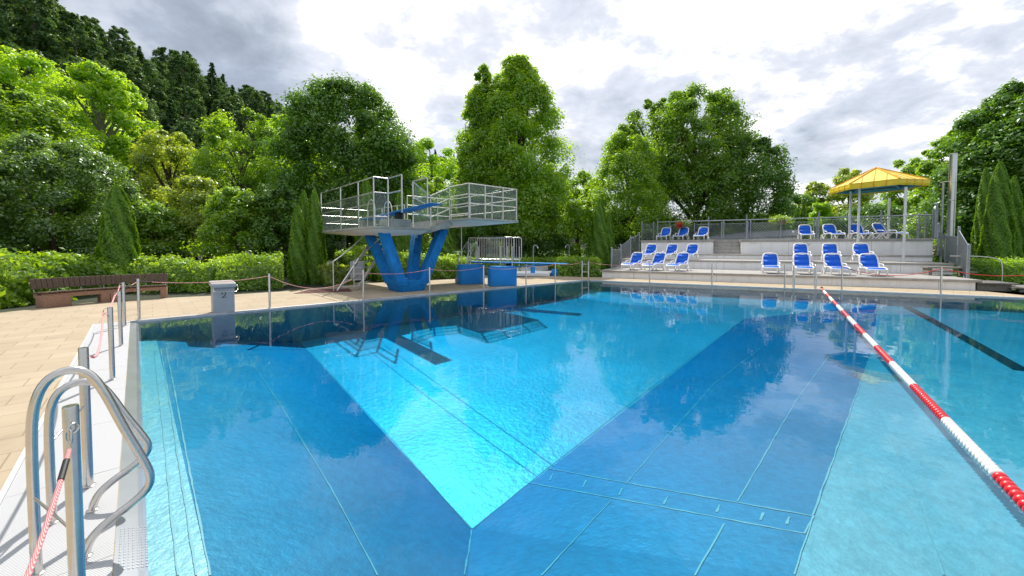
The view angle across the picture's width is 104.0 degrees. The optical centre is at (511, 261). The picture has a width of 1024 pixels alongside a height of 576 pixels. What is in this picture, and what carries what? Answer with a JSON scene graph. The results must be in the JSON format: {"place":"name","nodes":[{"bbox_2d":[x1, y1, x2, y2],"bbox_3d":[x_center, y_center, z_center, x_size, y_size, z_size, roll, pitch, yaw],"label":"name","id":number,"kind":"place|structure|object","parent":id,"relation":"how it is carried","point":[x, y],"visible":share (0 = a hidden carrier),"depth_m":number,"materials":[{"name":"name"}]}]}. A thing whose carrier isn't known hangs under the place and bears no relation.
{"place":"outdoors","nodes":[
{"label":"outdoors","id":0,"kind":"place"},
{"bbox_2d":[0,259,615,312],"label":"planting bed","id":1,"kind":"object","parent":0,"point":[128,296],"visible":0.21,"depth_m":14.84,"materials":[{"name":"soil"}]},
{"bbox_2d":[0,149,47,254],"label":"broadleaf tree","id":2,"kind":"object","parent":1,"relation":"on","point":[7,188],"visible":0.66,"depth_m":19.20,"materials":[{"name":"green plant"}]},
{"bbox_2d":[0,245,77,308],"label":"shrub","id":3,"kind":"object","parent":1,"relation":"on","point":[18,272],"visible":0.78,"depth_m":11.81,"materials":[{"name":"green plant"}]},
{"bbox_2d":[0,86,108,248],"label":"ash tree","id":4,"kind":"object","parent":1,"relation":"on","point":[45,113],"visible":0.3,"depth_m":29.94,"materials":[{"name":"green plant"}]},
{"bbox_2d":[27,197,99,254],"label":"bushy tree","id":5,"kind":"object","parent":1,"relation":"on","point":[77,207],"visible":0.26,"depth_m":23.07,"materials":[{"name":"green plant"}]},
{"bbox_2d":[0,129,149,257],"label":"broadleaf tree","id":6,"kind":"object","parent":1,"relation":"on","point":[30,155],"visible":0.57,"depth_m":20.84,"materials":[{"name":"green plant"}]},
{"bbox_2d":[25,247,157,295],"bbox_3d":[-15.571,0.356,15.000,2.855,1.785,4.015,2,3,39],"label":"shrub","id":7,"kind":"object","parent":1,"relation":"on","point":[89,266],"visible":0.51,"depth_m":14.65,"materials":[{"name":"green plant"}]},
{"bbox_2d":[33,58,163,190],"bbox_3d":[-38.266,-8.919,37.431,8.198,18.698,8.311,0,2,0],"label":"ash tree","id":8,"kind":"object","parent":1,"relation":"on","point":[93,79],"visible":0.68,"depth_m":36.62,"materials":[{"name":"green plant"}]},
{"bbox_2d":[93,184,140,285],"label":"conifer","id":9,"kind":"object","parent":1,"relation":"on","point":[118,243],"visible":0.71,"depth_m":15.05,"materials":[{"name":"green plant"}]},
{"bbox_2d":[129,200,199,265],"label":"bushy tree","id":10,"kind":"object","parent":1,"relation":"on","point":[157,212],"visible":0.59,"depth_m":23.52,"materials":[{"name":"green plant"}]},
{"bbox_2d":[123,127,216,219],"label":"willow tree","id":11,"kind":"object","parent":1,"relation":"on","point":[145,159],"visible":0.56,"depth_m":32.40,"materials":[{"name":"green plant"}]},
{"bbox_2d":[140,172,242,262],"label":"bushy tree","id":12,"kind":"object","parent":1,"relation":"on","point":[196,198],"visible":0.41,"depth_m":25.14,"materials":[{"name":"green plant"}]},
{"bbox_2d":[140,247,283,293],"bbox_3d":[-11.811,0.300,16.292,4.831,1.756,2.626,-1,2,-17],"label":"hedge","id":13,"kind":"object","parent":1,"relation":"on","point":[184,274],"visible":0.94,"depth_m":15.67,"materials":[{"name":"green plant"}]},
{"bbox_2d":[180,186,275,265],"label":"bushy tree","id":14,"kind":"object","parent":1,"relation":"on","point":[226,209],"visible":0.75,"depth_m":22.21,"materials":[{"name":"green plant"}]},
{"bbox_2d":[185,106,292,253],"bbox_3d":[-22.387,-6.139,33.685,7.961,13.389,8.422,-2,3,-38],"label":"ash tree","id":15,"kind":"object","parent":1,"relation":"on","point":[211,162],"visible":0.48,"depth_m":31.96,"materials":[{"name":"green plant"}]},
{"bbox_2d":[245,180,300,275],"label":"bushy tree","id":16,"kind":"object","parent":1,"relation":"on","point":[278,236],"visible":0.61,"depth_m":23.28,"materials":[{"name":"green plant"}]},
{"bbox_2d":[286,205,308,284],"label":"conifer","id":17,"kind":"object","parent":1,"relation":"on","point":[297,265],"visible":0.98,"depth_m":18.22,"materials":[{"name":"green plant"}]},
{"bbox_2d":[305,189,327,283],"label":"conifer","id":18,"kind":"object","parent":1,"relation":"on","point":[316,246],"visible":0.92,"depth_m":18.59,"materials":[{"name":"green plant"}]},
{"bbox_2d":[287,191,354,263],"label":"bushy tree","id":19,"kind":"object","parent":1,"relation":"on","point":[331,247],"visible":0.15,"depth_m":29.91,"materials":[{"name":"green plant"}]},
{"bbox_2d":[317,259,353,285],"bbox_3d":[-8.067,0.516,18.325,1.397,1.239,1.884,-2,3,-39],"label":"shrub","id":20,"kind":"object","parent":1,"relation":"on","point":[325,275],"visible":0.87,"depth_m":17.89,"materials":[{"name":"green plant"}]},
{"bbox_2d":[256,70,428,248],"bbox_3d":[-13.517,-7.092,32.292,10.875,15.402,12.570,2,3,40],"label":"maple tree","id":21,"kind":"object","parent":1,"relation":"on","point":[325,100],"visible":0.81,"depth_m":30.13,"materials":[{"name":"green plant"}]},
{"bbox_2d":[334,241,368,279],"bbox_3d":[-8.568,-0.012,21.261,1.668,2.114,1.999,-1,2,-28],"label":"shrub","id":22,"kind":"object","parent":1,"relation":"on","point":[353,254],"visible":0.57,"depth_m":20.77,"materials":[{"name":"green plant"}]},
{"bbox_2d":[355,175,378,275],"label":"conifer","id":23,"kind":"object","parent":1,"relation":"on","point":[365,187],"visible":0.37,"depth_m":23.57,"materials":[{"name":"green plant"}]},
{"bbox_2d":[345,186,411,247],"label":"bushy tree","id":24,"kind":"object","parent":1,"relation":"on","point":[392,196],"visible":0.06,"depth_m":31.02,"materials":[{"name":"green plant"}]},
{"bbox_2d":[392,188,409,251],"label":"conifer","id":25,"kind":"object","parent":1,"relation":"on","point":[401,243],"visible":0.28,"depth_m":23.59,"materials":[{"name":"green plant"}]},
{"bbox_2d":[368,250,460,281],"bbox_3d":[-5.227,0.070,21.981,4.964,1.875,2.221,-1,2,-35],"label":"shrub","id":26,"kind":"object","parent":1,"relation":"on","point":[448,263],"visible":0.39,"depth_m":21.91,"materials":[{"name":"green plant"}]},
{"bbox_2d":[399,136,458,238],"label":"ash tree","id":27,"kind":"object","parent":1,"relation":"on","point":[429,144],"visible":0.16,"depth_m":42.50,"materials":[{"name":"green plant"}]},
{"bbox_2d":[408,174,466,255],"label":"bushy tree","id":28,"kind":"object","parent":1,"relation":"on","point":[426,242],"visible":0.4,"depth_m":32.30,"materials":[{"name":"green plant"}]},
{"bbox_2d":[449,200,510,257],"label":"bushy tree","id":29,"kind":"object","parent":1,"relation":"on","point":[479,233],"visible":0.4,"depth_m":34.82,"materials":[{"name":"green plant"}]},
{"bbox_2d":[448,63,514,257],"bbox_3d":[-2.799,-8.659,36.047,7.143,18.291,6.365,1,2,36],"label":"lime tree","id":30,"kind":"object","parent":1,"relation":"on","point":[474,101],"visible":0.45,"depth_m":35.11,"materials":[{"name":"green plant"}]},
{"bbox_2d":[456,254,522,273],"bbox_3d":[-1.645,0.116,26.042,4.511,1.464,2.007,-1,2,-26],"label":"hedge","id":31,"kind":"object","parent":1,"relation":"on","point":[488,264],"visible":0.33,"depth_m":25.60,"materials":[{"name":"green plant"}]},
{"bbox_2d":[450,53,584,257],"bbox_3d":[0.368,-8.916,36.057,11.950,18.785,9.927,1,2,33],"label":"lime tree","id":32,"kind":"object","parent":1,"relation":"on","point":[519,91],"visible":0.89,"depth_m":33.73,"materials":[{"name":"green plant"}]},
{"bbox_2d":[517,264,557,275],"bbox_3d":[1.421,0.449,26.907,2.636,0.625,6.536,0,2,0],"label":"foot shower basin","id":33,"kind":"object","parent":1,"relation":"on","point":[536,270],"visible":0.92,"depth_m":24.39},
{"bbox_2d":[502,195,575,258],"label":"bushy tree","id":34,"kind":"object","parent":1,"relation":"on","point":[544,245],"visible":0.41,"depth_m":34.91,"materials":[{"name":"green plant"}]},
{"bbox_2d":[552,196,595,257],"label":"bushy tree","id":35,"kind":"object","parent":1,"relation":"on","point":[577,207],"visible":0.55,"depth_m":35.98,"materials":[{"name":"green plant"}]},
{"bbox_2d":[556,250,601,276],"bbox_3d":[4.007,0.129,24.213,2.736,1.580,2.006,0,2,0],"label":"hedge","id":36,"kind":"object","parent":1,"relation":"on","point":[574,269],"visible":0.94,"depth_m":23.61,"materials":[{"name":"green plant"}]},
{"bbox_2d":[589,198,609,269],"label":"conifer","id":37,"kind":"object","parent":1,"relation":"on","point":[599,245],"visible":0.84,"depth_m":29.51,"materials":[{"name":"green plant"}]},
{"bbox_2d":[9,88,647,258],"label":"hill","id":38,"kind":"structure","parent":0,"point":[494,241],"depth_m":202.37,"materials":[{"name":"plant"}]},
{"bbox_2d":[0,0,66,69],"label":"beech tree","id":39,"kind":"object","parent":38,"relation":"on","point":[48,22],"visible":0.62,"depth_m":65.99,"materials":[{"name":"green plant"}]},
{"bbox_2d":[0,45,90,204],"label":"ash tree","id":40,"kind":"object","parent":38,"relation":"on","point":[47,73],"visible":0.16,"depth_m":40.07,"materials":[{"name":"green plant"}]},
{"bbox_2d":[37,9,111,70],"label":"beech tree","id":41,"kind":"object","parent":38,"relation":"on","point":[90,48],"visible":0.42,"depth_m":72.83,"materials":[{"name":"green plant"}]},
{"bbox_2d":[75,25,114,66],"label":"beech tree","id":42,"kind":"object","parent":38,"relation":"on","point":[104,40],"visible":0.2,"depth_m":89.61,"materials":[{"name":"green plant"}]},
{"bbox_2d":[100,25,139,60],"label":"beech tree","id":43,"kind":"object","parent":38,"relation":"on","point":[114,38],"visible":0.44,"depth_m":94.49,"materials":[{"name":"green plant"}]},
{"bbox_2d":[107,59,150,94],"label":"beech tree","id":44,"kind":"object","parent":38,"relation":"on","point":[139,80],"visible":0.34,"depth_m":80.89,"materials":[{"name":"green plant"}]},
{"bbox_2d":[107,90,164,178],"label":"beech tree","id":45,"kind":"object","parent":38,"relation":"on","point":[154,118],"visible":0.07,"depth_m":68.12,"materials":[{"name":"green plant"}]},
{"bbox_2d":[111,55,172,123],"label":"beech tree","id":46,"kind":"object","parent":38,"relation":"on","point":[159,83],"visible":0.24,"depth_m":87.18,"materials":[{"name":"green plant"}]},
{"bbox_2d":[142,58,172,110],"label":"beech tree","id":47,"kind":"object","parent":38,"relation":"on","point":[162,68],"visible":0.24,"depth_m":95.58,"materials":[{"name":"green plant"}]},
{"bbox_2d":[160,97,186,206],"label":"spruce tree","id":48,"kind":"object","parent":38,"relation":"on","point":[170,118],"visible":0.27,"depth_m":74.83,"materials":[{"name":"green plant"}]},
{"bbox_2d":[167,85,208,135],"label":"beech tree","id":49,"kind":"object","parent":38,"relation":"on","point":[194,109],"visible":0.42,"depth_m":87.66,"materials":[{"name":"green plant"}]},
{"bbox_2d":[165,54,211,119],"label":"beech tree","id":50,"kind":"object","parent":38,"relation":"on","point":[186,62],"visible":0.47,"depth_m":103.29,"materials":[{"name":"green plant"}]},
{"bbox_2d":[165,121,225,193],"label":"beech tree","id":51,"kind":"object","parent":38,"relation":"on","point":[187,129],"visible":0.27,"depth_m":72.18,"materials":[{"name":"green plant"}]},
{"bbox_2d":[201,62,225,117],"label":"spruce tree","id":52,"kind":"object","parent":38,"relation":"on","point":[212,77],"visible":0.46,"depth_m":111.49,"materials":[{"name":"green plant"}]},
{"bbox_2d":[217,93,243,131],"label":"beech tree","id":53,"kind":"object","parent":38,"relation":"on","point":[237,101],"visible":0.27,"depth_m":108.33,"materials":[{"name":"green plant"}]},
{"bbox_2d":[226,110,256,157],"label":"beech tree","id":54,"kind":"object","parent":38,"relation":"on","point":[237,117],"visible":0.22,"depth_m":101.45,"materials":[{"name":"green plant"}]},
{"bbox_2d":[239,88,267,117],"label":"beech tree","id":55,"kind":"object","parent":38,"relation":"on","point":[247,93],"visible":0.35,"depth_m":131.08,"materials":[{"name":"green plant"}]},
{"bbox_2d":[0,276,1023,575],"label":"deck","id":56,"kind":"structure","parent":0,"point":[38,346],"depth_m":9.55,"materials":[{"name":"stone"}]},
{"bbox_2d":[0,324,94,504],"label":"grating edge","id":57,"kind":"object","parent":56,"relation":"on","point":[10,479],"visible":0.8,"depth_m":3.15,"materials":[{"name":"white metal"}]},
{"bbox_2d":[0,321,129,575],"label":"overflow grating","id":58,"kind":"object","parent":56,"relation":"on","point":[14,536],"visible":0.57,"depth_m":2.75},
{"bbox_2d":[61,403,85,575],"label":"barrier post","id":59,"kind":"object","parent":58,"relation":"on","point":[74,517],"visible":1,"depth_m":1.77,"materials":[{"name":"metal"}]},
{"bbox_2d":[24,422,79,575],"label":"barrier rope","id":60,"kind":"object","parent":59,"relation":"hanging from","point":[48,518],"visible":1,"depth_m":1.49,"materials":[{"name":"fabric"}]},
{"bbox_2d":[78,347,95,488],"bbox_3d":[-2.992,1.098,2.809,0.073,0.990,0.072,0,2,0],"label":"barrier post","id":61,"kind":"object","parent":58,"relation":"on","point":[86,431],"visible":0.89,"depth_m":2.79,"materials":[{"name":"metal"}]},
{"bbox_2d":[25,366,154,575],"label":"pool ladder","id":62,"kind":"object","parent":58,"relation":"on","point":[123,419],"visible":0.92,"depth_m":2.24,"materials":[{"name":"metal"}]},
{"bbox_2d":[103,307,116,380],"bbox_3d":[-5.126,1.048,5.102,0.134,0.930,0.073,1,2,25],"label":"barrier post","id":63,"kind":"object","parent":58,"relation":"on","point":[110,321],"visible":1,"depth_m":5.07,"materials":[{"name":"metal"}]},
{"bbox_2d":[29,273,167,307],"bbox_3d":[-12.614,0.863,12.458,0.847,0.805,3.086,1,2,32],"label":"park bench","id":64,"kind":"object","parent":56,"relation":"on","point":[52,299],"visible":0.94,"depth_m":12.21,"materials":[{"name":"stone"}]},
{"bbox_2d":[209,280,237,312],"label":"starting block","id":65,"kind":"structure","parent":56,"relation":"on","point":[222,297],"depth_m":10.36,"materials":[{"name":"plastic"}]},
{"bbox_2d":[130,280,581,321],"bbox_3d":[-2.502,1.181,15.009,17.104,0.032,0.137,-2,3,-43],"label":"overflow channel","id":66,"kind":"object","parent":56,"relation":"on","point":[328,303],"visible":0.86,"depth_m":11.90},
{"bbox_2d":[320,174,518,291],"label":"diving tower","id":67,"kind":"structure","parent":56,"relation":"on","point":[387,260],"depth_m":16.23,"materials":[{"name":"metal"}]},
{"bbox_2d":[359,199,440,226],"bbox_3d":[-4.518,-1.904,15.541,0.840,1.187,6.090,-2,3,-42],"label":"springboard","id":68,"kind":"object","parent":67,"relation":"on","point":[398,221],"visible":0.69,"depth_m":15.28,"materials":[{"name":"blue rubber"}]},
{"bbox_2d":[455,237,568,286],"bbox_3d":[-0.318,-0.002,17.765,5.530,2.163,1.456,1,2,28],"label":"diving board","id":69,"kind":"object","parent":56,"relation":"on","point":[498,276],"visible":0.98,"depth_m":18.18,"materials":[{"name":"blue concrete"}]},
{"bbox_2d":[135,280,1023,575],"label":"pool basin","id":70,"kind":"object","parent":56,"relation":"in","point":[521,432],"visible":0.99,"depth_m":5.57,"materials":[{"name":"tile"}]},
{"bbox_2d":[113,322,148,575],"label":"pool rim","id":71,"kind":"object","parent":70,"relation":"attached to","point":[131,552],"visible":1,"depth_m":2.73,"materials":[{"name":"metal"}]},
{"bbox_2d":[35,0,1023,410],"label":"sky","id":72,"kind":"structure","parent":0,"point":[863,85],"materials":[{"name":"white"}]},
{"bbox_2d":[177,281,1023,538],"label":"water","id":73,"kind":"structure","parent":0,"point":[1005,308],"depth_m":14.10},
{"bbox_2d":[820,287,1023,512],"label":"lane rope","id":74,"kind":"object","parent":73,"relation":"on","point":[1011,489],"visible":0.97,"depth_m":3.73,"materials":[{"name":"red plastic"}]},
{"bbox_2d":[217,249,1023,292],"bbox_3d":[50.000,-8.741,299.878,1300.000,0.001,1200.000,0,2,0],"label":"ground","id":75,"kind":"structure","parent":0,"point":[955,275],"depth_m":23.66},
{"bbox_2d":[554,169,595,244],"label":"ash tree","id":76,"kind":"object","parent":75,"relation":"on","point":[583,179],"visible":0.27,"depth_m":46.82,"materials":[{"name":"green plant"}]},
{"bbox_2d":[577,122,677,258],"bbox_3d":[10.386,-6.073,37.094,9.550,13.038,9.962,0,2,0],"label":"maple tree","id":77,"kind":"object","parent":75,"relation":"on","point":[645,196],"visible":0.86,"depth_m":34.82,"materials":[{"name":"green plant"}]},
{"bbox_2d":[610,207,651,263],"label":"bushy tree","id":78,"kind":"object","parent":75,"relation":"on","point":[620,240],"visible":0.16,"depth_m":36.46,"materials":[{"name":"green plant"}]},
{"bbox_2d":[619,97,697,210],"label":"ash tree","id":79,"kind":"object","parent":75,"relation":"on","point":[633,117],"visible":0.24,"depth_m":41.34,"materials":[{"name":"green plant"}]},
{"bbox_2d":[640,81,763,222],"bbox_3d":[18.835,-8.790,41.005,12.109,18.188,15.446,2,3,41],"label":"ash tree","id":80,"kind":"object","parent":75,"relation":"on","point":[723,111],"visible":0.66,"depth_m":38.40,"materials":[{"name":"green plant"}]},
{"bbox_2d":[646,153,773,239],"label":"maple tree","id":81,"kind":"object","parent":75,"relation":"on","point":[725,179],"visible":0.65,"depth_m":36.34,"materials":[{"name":"green plant"}]},
{"bbox_2d":[699,135,801,233],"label":"maple tree","id":82,"kind":"object","parent":75,"relation":"on","point":[778,181],"visible":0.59,"depth_m":36.08,"materials":[{"name":"green plant"}]},
{"bbox_2d":[709,230,803,239],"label":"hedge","id":83,"kind":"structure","parent":75,"relation":"on","point":[752,235],"depth_m":33.40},
{"bbox_2d":[600,238,982,290],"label":"terrace","id":84,"kind":"structure","parent":75,"relation":"on","point":[736,260],"depth_m":22.02,"materials":[{"name":"concrete"}]},
{"bbox_2d":[611,232,639,268],"bbox_3d":[7.521,-0.829,26.594,0.339,2.360,6.715,1,2,31],"label":"fence","id":85,"kind":"object","parent":84,"relation":"on","point":[624,252],"visible":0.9,"depth_m":26.28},
{"bbox_2d":[641,221,722,239],"bbox_3d":[12.760,-2.346,30.366,5.690,1.570,0.099,1,2,27],"label":"fence","id":86,"kind":"object","parent":84,"relation":"on","point":[642,226],"visible":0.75,"depth_m":30.46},
{"bbox_2d":[723,220,814,239],"bbox_3d":[17.778,-2.110,27.914,5.423,1.470,0.099,1,2,27],"label":"fence","id":87,"kind":"object","parent":84,"relation":"on","point":[762,229],"visible":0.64,"depth_m":28.10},
{"bbox_2d":[761,253,780,273],"bbox_3d":[12.885,0.084,19.924,0.802,1.008,1.879,1,2,31],"label":"sun lounger","id":88,"kind":"object","parent":84,"relation":"on","point":[770,260],"visible":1,"depth_m":20.31,"materials":[{"name":"blue plastic"}]},
{"bbox_2d":[657,209,934,239],"bbox_3d":[18.054,-2.351,27.202,15.540,1.800,0.086,1,2,27],"label":"guard rail","id":89,"kind":"object","parent":84,"relation":"on","point":[880,216],"visible":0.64,"depth_m":26.12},
{"bbox_2d":[792,253,813,274],"bbox_3d":[14.050,0.105,19.326,0.802,1.008,1.879,1,2,31],"label":"sun lounger","id":90,"kind":"object","parent":84,"relation":"on","point":[801,261],"visible":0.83,"depth_m":19.72,"materials":[{"name":"blue plastic"}]},
{"bbox_2d":[821,253,850,275],"bbox_3d":[15.210,0.123,18.800,0.802,1.008,1.879,1,2,27],"label":"sun lounger","id":91,"kind":"object","parent":84,"relation":"on","point":[833,262],"visible":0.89,"depth_m":19.23,"materials":[{"name":"blue plastic"}]},
{"bbox_2d":[856,253,887,276],"bbox_3d":[16.377,0.144,18.204,0.802,1.008,1.879,1,2,30],"label":"sun lounger","id":92,"kind":"object","parent":84,"relation":"on","point":[869,261],"visible":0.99,"depth_m":18.60,"materials":[{"name":"blue plastic"}]},
{"bbox_2d":[815,210,938,238],"bbox_3d":[22.807,-2.241,25.219,5.911,1.720,0.099,1,2,27],"label":"fence","id":93,"kind":"object","parent":84,"relation":"on","point":[925,233],"visible":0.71,"depth_m":24.69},
{"bbox_2d":[829,167,929,261],"bbox_3d":[21.021,-2.747,23.179,3.467,5.393,4.880,1,2,18],"label":"gazebo","id":94,"kind":"object","parent":84,"relation":"on","point":[875,180],"visible":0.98,"depth_m":22.59,"materials":[{"name":"yellow fabric"}]},
{"bbox_2d":[936,223,970,278],"bbox_3d":[21.236,-0.523,19.268,0.210,2.960,7.163,2,3,40],"label":"fence","id":95,"kind":"object","parent":84,"relation":"on","point":[958,245],"visible":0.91,"depth_m":18.88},
{"bbox_2d":[768,190,818,227],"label":"tree","id":96,"kind":"object","parent":75,"relation":"on","point":[806,200],"visible":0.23,"depth_m":52.97,"materials":[{"name":"green plant"}]},
{"bbox_2d":[795,181,839,234],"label":"willow tree","id":97,"kind":"object","parent":75,"relation":"on","point":[815,189],"visible":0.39,"depth_m":60.70,"materials":[{"name":"green plant"}]},
{"bbox_2d":[808,202,837,238],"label":"globe tree","id":98,"kind":"object","parent":75,"relation":"on","point":[824,209],"visible":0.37,"depth_m":45.27,"materials":[{"name":"green plant"}]},
{"bbox_2d":[822,167,877,237],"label":"willow tree","id":99,"kind":"object","parent":75,"relation":"on","point":[842,176],"visible":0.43,"depth_m":57.14,"materials":[{"name":"green plant"}]},
{"bbox_2d":[828,201,910,238],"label":"tree","id":100,"kind":"object","parent":75,"relation":"on","point":[870,210],"visible":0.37,"depth_m":42.58,"materials":[{"name":"green plant"}]},
{"bbox_2d":[877,157,922,223],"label":"ash tree","id":101,"kind":"object","parent":75,"relation":"on","point":[913,164],"visible":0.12,"depth_m":45.69,"materials":[{"name":"green plant"}]},
{"bbox_2d":[939,153,957,275],"bbox_3d":[24.563,-2.547,22.540,0.348,6.918,0.613,-1,2,-30],"label":"pole","id":102,"kind":"object","parent":75,"relation":"on","point":[952,192],"visible":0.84,"depth_m":22.32,"materials":[{"name":"metal"}]},
{"bbox_2d":[897,130,1005,240],"bbox_3d":[35.158,-4.894,31.681,5.692,11.056,6.726,-2,3,-41],"label":"chestnut tree","id":103,"kind":"object","parent":75,"relation":"on","point":[927,166],"visible":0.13,"depth_m":32.33,"materials":[{"name":"green plant"}]},
{"bbox_2d":[911,77,1023,243],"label":"chestnut tree","id":104,"kind":"object","parent":75,"relation":"on","point":[1002,137],"visible":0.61,"depth_m":25.61,"materials":[{"name":"green plant"}]},
{"bbox_2d":[970,167,990,258],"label":"conifer","id":105,"kind":"object","parent":75,"relation":"on","point":[980,206],"visible":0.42,"depth_m":22.38,"materials":[{"name":"green plant"}]},
{"bbox_2d":[956,253,1023,283],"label":"hedge","id":106,"kind":"object","parent":75,"relation":"on","point":[983,267],"visible":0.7,"depth_m":19.32,"materials":[{"name":"green plant"}]},
{"bbox_2d":[977,161,1016,264],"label":"conifer","id":107,"kind":"object","parent":75,"relation":"on","point":[997,234],"visible":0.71,"depth_m":20.64,"materials":[{"name":"green plant"}]},
{"bbox_2d":[975,280,1023,291],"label":"wooden steps","id":108,"kind":"structure","parent":75,"relation":"on","point":[987,285],"depth_m":15.57,"materials":[{"name":"brown wood"}]},
{"bbox_2d":[1010,175,1023,259],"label":"conifer","id":109,"kind":"object","parent":75,"relation":"on","point":[1017,197],"visible":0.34,"depth_m":22.10,"materials":[{"name":"green plant"}]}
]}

